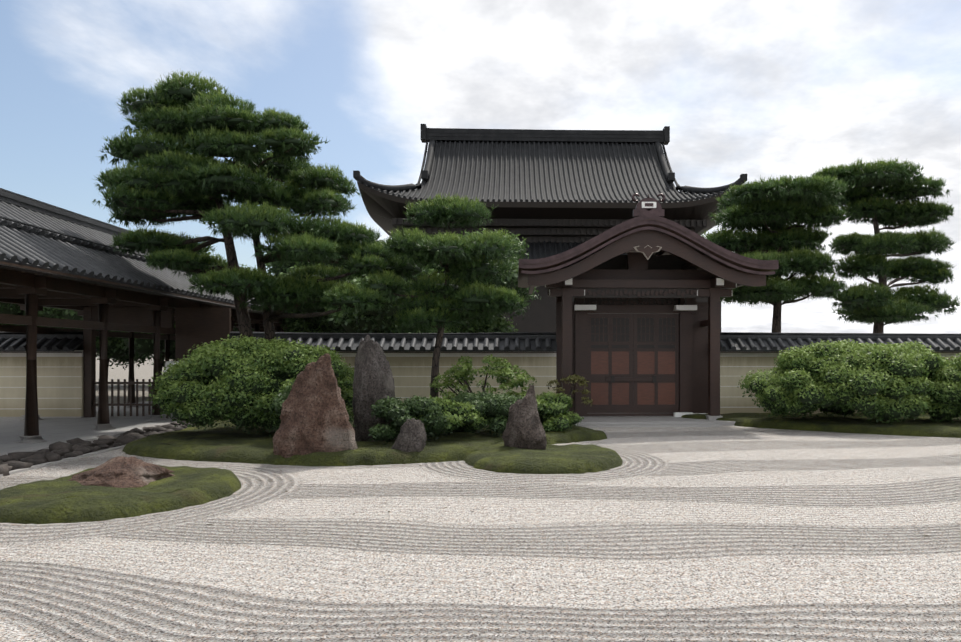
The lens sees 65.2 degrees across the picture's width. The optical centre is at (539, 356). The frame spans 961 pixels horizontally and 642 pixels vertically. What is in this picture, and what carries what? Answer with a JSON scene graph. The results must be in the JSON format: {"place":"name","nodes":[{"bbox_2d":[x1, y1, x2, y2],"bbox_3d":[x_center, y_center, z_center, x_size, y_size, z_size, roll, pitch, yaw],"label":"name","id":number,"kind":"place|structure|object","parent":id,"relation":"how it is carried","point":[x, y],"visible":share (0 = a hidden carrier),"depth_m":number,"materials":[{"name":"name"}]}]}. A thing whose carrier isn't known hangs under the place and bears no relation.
{"place":"outdoors","nodes":[
{"label":"outdoors","id":0,"kind":"place"},
{"bbox_2d":[96,358,170,406],"bbox_3d":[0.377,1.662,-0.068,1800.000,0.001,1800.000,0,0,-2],"label":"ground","id":1,"kind":"structure","parent":0,"point":[144,371],"depth_m":62.63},
{"bbox_2d":[0,331,97,418],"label":"garden wall","id":2,"kind":"structure","parent":1,"relation":"on","point":[59,374],"depth_m":19.10,"materials":[{"name":"beige paint"}]},
{"bbox_2d":[0,302,119,340],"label":"tree","id":3,"kind":"object","parent":1,"relation":"on","point":[50,312],"depth_m":26.76,"materials":[{"name":"green plant"}]},
{"bbox_2d":[0,421,194,475],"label":"stone edging","id":4,"kind":"object","parent":1,"relation":"on","point":[59,450],"visible":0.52,"depth_m":12.85,"materials":[{"name":"grey stone"}]},
{"bbox_2d":[97,353,153,372],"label":"tree","id":5,"kind":"object","parent":1,"relation":"on","point":[123,362],"depth_m":41.79,"materials":[{"name":"green plant"}]},
{"bbox_2d":[0,188,288,476],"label":"corridor","id":6,"kind":"object","parent":1,"relation":"on","point":[52,256],"visible":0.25,"depth_m":16.28,"materials":[{"name":"brown wood"}]},
{"bbox_2d":[53,242,236,395],"bbox_3d":[-16.001,-1.667,29.976,8.859,6.717,8.326,0,0,-2],"label":"tree","id":7,"kind":"object","parent":1,"relation":"on","point":[137,355],"depth_m":28.30,"materials":[{"name":"green plant"}]},
{"bbox_2d":[172,264,253,360],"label":"tree","id":8,"kind":"object","parent":1,"relation":"on","point":[233,328],"depth_m":40.89,"materials":[{"name":"green plant"}]},
{"bbox_2d":[264,240,380,332],"bbox_3d":[-6.746,-1.319,26.625,6.601,5.999,7.335,0,0,-2],"label":"tree","id":9,"kind":"object","parent":1,"relation":"on","point":[292,326],"depth_m":25.56,"materials":[{"name":"green plant"}]},
{"bbox_2d":[320,265,450,332],"bbox_3d":[-4.579,-0.712,23.440,4.728,4.840,5.220,0,0,-2],"label":"tree","id":10,"kind":"object","parent":1,"relation":"on","point":[337,316],"depth_m":22.02,"materials":[{"name":"green plant"}]},
{"bbox_2d":[229,332,556,413],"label":"garden wall","id":11,"kind":"structure","parent":1,"relation":"on","point":[409,357],"depth_m":19.43,"materials":[{"name":"beige paint"}]},
{"bbox_2d":[407,228,540,332],"bbox_3d":[-3.383,-1.711,29.134,6.834,6.785,6.120,0,0,-2],"label":"tree","id":12,"kind":"object","parent":1,"relation":"on","point":[500,321],"depth_m":28.89,"materials":[{"name":"green plant"}]},
{"bbox_2d":[707,332,960,413],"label":"garden wall","id":13,"kind":"structure","parent":1,"relation":"on","point":[743,353],"depth_m":19.71,"materials":[{"name":"beige paint"}]},
{"bbox_2d":[811,156,960,332],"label":"pine","id":14,"kind":"object","parent":1,"relation":"on","point":[901,301],"depth_m":26.71,"materials":[{"name":"green plant"}]},
{"bbox_2d":[831,171,949,318],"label":"pine pads","id":15,"kind":"object","parent":14,"relation":"attached to","point":[915,190],"visible":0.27,"depth_m":26.68,"materials":[{"name":"green plant"}]},
{"bbox_2d":[122,416,606,465],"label":"moss island","id":16,"kind":"structure","parent":0,"point":[220,442],"depth_m":12.29,"materials":[{"name":"green plant"}]},
{"bbox_2d":[92,69,398,424],"bbox_3d":[-6.440,-2.239,16.197,7.022,7.913,4.521,0,0,-2],"label":"pine","id":17,"kind":"object","parent":16,"relation":"on","point":[287,236],"depth_m":15.39,"materials":[{"name":"green plant"}]},
{"bbox_2d":[102,87,384,305],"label":"pine pads","id":18,"kind":"object","parent":17,"relation":"attached to","point":[185,93],"visible":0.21,"depth_m":15.36,"materials":[{"name":"green plant"}]},
{"bbox_2d":[147,334,353,436],"bbox_3d":[-5.349,0.573,14.420,3.925,1.946,3.047,0,0,-2],"label":"bush","id":19,"kind":"object","parent":16,"relation":"on","point":[278,348],"depth_m":13.48,"materials":[{"name":"green plant"}]},
{"bbox_2d":[271,379,355,426],"bbox_3d":[-3.952,0.971,13.035,1.461,1.197,1.381,0,0,-2],"label":"bush","id":20,"kind":"object","parent":16,"relation":"on","point":[280,399],"depth_m":12.87,"materials":[{"name":"green plant"}]},
{"bbox_2d":[273,353,357,457],"bbox_3d":[-3.518,0.900,11.793,1.327,1.903,0.802,0,0,-2],"label":"standing rock","id":21,"kind":"object","parent":16,"relation":"on","point":[314,416],"visible":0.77,"depth_m":11.51,"materials":[{"name":"brown stone"}]},
{"bbox_2d":[352,334,395,441],"bbox_3d":[-2.973,0.734,13.638,0.892,2.305,0.861,0,0,-2],"label":"standing stone","id":22,"kind":"object","parent":16,"relation":"on","point":[373,382],"visible":0.81,"depth_m":13.32,"materials":[{"name":"grey stone"}]},
{"bbox_2d":[391,418,426,451],"bbox_3d":[-2.108,1.332,12.002,0.576,0.689,0.498,0,0,-2],"label":"rock","id":23,"kind":"object","parent":16,"relation":"on","point":[411,436],"visible":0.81,"depth_m":11.87,"materials":[{"name":"grey stone"}]},
{"bbox_2d":[368,395,457,442],"bbox_3d":[-2.166,1.093,12.890,1.526,0.886,1.270,0,0,-2],"label":"shrub","id":24,"kind":"object","parent":16,"relation":"on","point":[399,404],"depth_m":12.66,"materials":[{"name":"green plant"}]},
{"bbox_2d":[396,395,486,437],"bbox_3d":[-1.796,1.102,13.471,1.718,0.838,1.652,0,0,-2],"label":"shrub","id":25,"kind":"object","parent":16,"relation":"on","point":[451,405],"depth_m":13.25,"materials":[{"name":"green plant"}]},
{"bbox_2d":[358,193,528,398],"bbox_3d":[-1.988,-0.954,15.730,3.523,5.271,3.320,0,0,-2],"label":"pine","id":26,"kind":"object","parent":16,"relation":"on","point":[463,282],"depth_m":15.53,"materials":[{"name":"green plant"}]},
{"bbox_2d":[369,207,521,327],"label":"pine pads","id":27,"kind":"object","parent":26,"relation":"attached to","point":[410,268],"visible":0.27,"depth_m":15.49,"materials":[{"name":"green plant"}]},
{"bbox_2d":[429,354,536,426],"bbox_3d":[-1.175,0.745,15.733,2.274,1.595,1.433,0,0,-2],"label":"bush","id":28,"kind":"object","parent":16,"relation":"on","point":[501,371],"depth_m":15.54,"materials":[{"name":"green plant"}]},
{"bbox_2d":[443,391,523,436],"bbox_3d":[-1.085,1.103,14.248,1.808,0.926,1.600,0,0,-2],"label":"shrub","id":29,"kind":"object","parent":16,"relation":"on","point":[502,398],"depth_m":13.75,"materials":[{"name":"green plant"}]},
{"bbox_2d":[535,391,583,431],"bbox_3d":[0.195,1.170,15.319,1.448,0.925,1.566,0,0,-2],"label":"shrub","id":30,"kind":"object","parent":16,"relation":"on","point":[550,421],"depth_m":14.97,"materials":[{"name":"green plant"}]},
{"bbox_2d":[546,374,592,410],"bbox_3d":[0.659,0.968,17.581,1.183,1.134,1.000,0,0,-2],"label":"bush","id":31,"kind":"object","parent":16,"relation":"on","point":[575,378],"depth_m":17.46,"materials":[{"name":"green plant"}]},
{"bbox_2d":[0,426,960,641],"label":"garden gravel","id":32,"kind":"structure","parent":0,"point":[829,545],"depth_m":6.33,"materials":[{"name":"white gravel"}]},
{"bbox_2d":[0,465,241,523],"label":"moss island","id":33,"kind":"structure","parent":32,"relation":"on","point":[61,500],"depth_m":8.11,"materials":[{"name":"green plant"}]},
{"bbox_2d":[68,456,174,487],"bbox_3d":[-5.141,1.426,9.163,1.140,0.389,1.092,0,0,9],"label":"flat rock","id":34,"kind":"object","parent":33,"relation":"on","point":[125,472],"visible":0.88,"depth_m":8.93,"materials":[{"name":"brown stone"}]},
{"bbox_2d":[66,448,955,617],"bbox_3d":[0.815,1.650,10.617,15.621,0.001,12.234,0,0,-2],"label":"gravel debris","id":35,"kind":"object","parent":32,"relation":"on","point":[508,501],"visible":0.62,"depth_m":9.15,"materials":[{"name":"grey gravel"}]},
{"bbox_2d":[464,441,622,473],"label":"moss island","id":36,"kind":"structure","parent":32,"relation":"on","point":[499,457],"depth_m":11.08,"materials":[{"name":"green plant"}]},
{"bbox_2d":[502,385,546,449],"bbox_3d":[-0.222,1.132,12.364,0.649,1.344,0.700,0,0,-38],"label":"island rock","id":37,"kind":"object","parent":36,"relation":"on","point":[524,429],"visible":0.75,"depth_m":12.15,"materials":[{"name":"stone"}]},
{"bbox_2d":[518,193,778,426],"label":"gate","id":38,"kind":"structure","parent":32,"relation":"on","point":[638,334],"depth_m":19.21,"materials":[{"name":"brown wood"}]},
{"bbox_2d":[0,0,960,357],"label":"sky","id":39,"kind":"structure","parent":0,"point":[753,88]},
{"bbox_2d":[502,241,720,332],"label":"building wall","id":40,"kind":"structure","parent":0,"point":[539,315],"depth_m":44.66,"materials":[{"name":"brown wood"}]},
{"bbox_2d":[353,124,746,242],"bbox_3d":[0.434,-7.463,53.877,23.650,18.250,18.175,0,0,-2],"label":"roof","id":41,"kind":"structure","parent":40,"relation":"attached to","point":[563,186],"depth_m":48.98,"materials":[{"name":"grey tile"}]},
{"bbox_2d":[701,174,854,332],"bbox_3d":[7.572,-2.170,24.727,5.496,7.181,6.227,0,0,-2],"label":"pine","id":42,"kind":"object","parent":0,"point":[827,189],"depth_m":24.11,"materials":[{"name":"green plant"}]},
{"bbox_2d":[714,189,837,296],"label":"pine pads","id":43,"kind":"object","parent":42,"relation":"attached to","point":[827,290],"visible":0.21,"depth_m":24.12,"materials":[{"name":"green plant"}]},
{"bbox_2d":[681,412,960,437],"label":"moss island","id":44,"kind":"structure","parent":0,"point":[924,427],"depth_m":16.88,"materials":[{"name":"green plant"}]},
{"bbox_2d":[737,338,960,424],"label":"shrub","id":45,"kind":"object","parent":44,"relation":"on","point":[906,351],"depth_m":16.35,"materials":[{"name":"green plant"}]},
{"bbox_2d":[925,353,960,416],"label":"shrub","id":46,"kind":"object","parent":44,"relation":"on","point":[955,362],"depth_m":16.34,"materials":[{"name":"green plant"}]}
]}

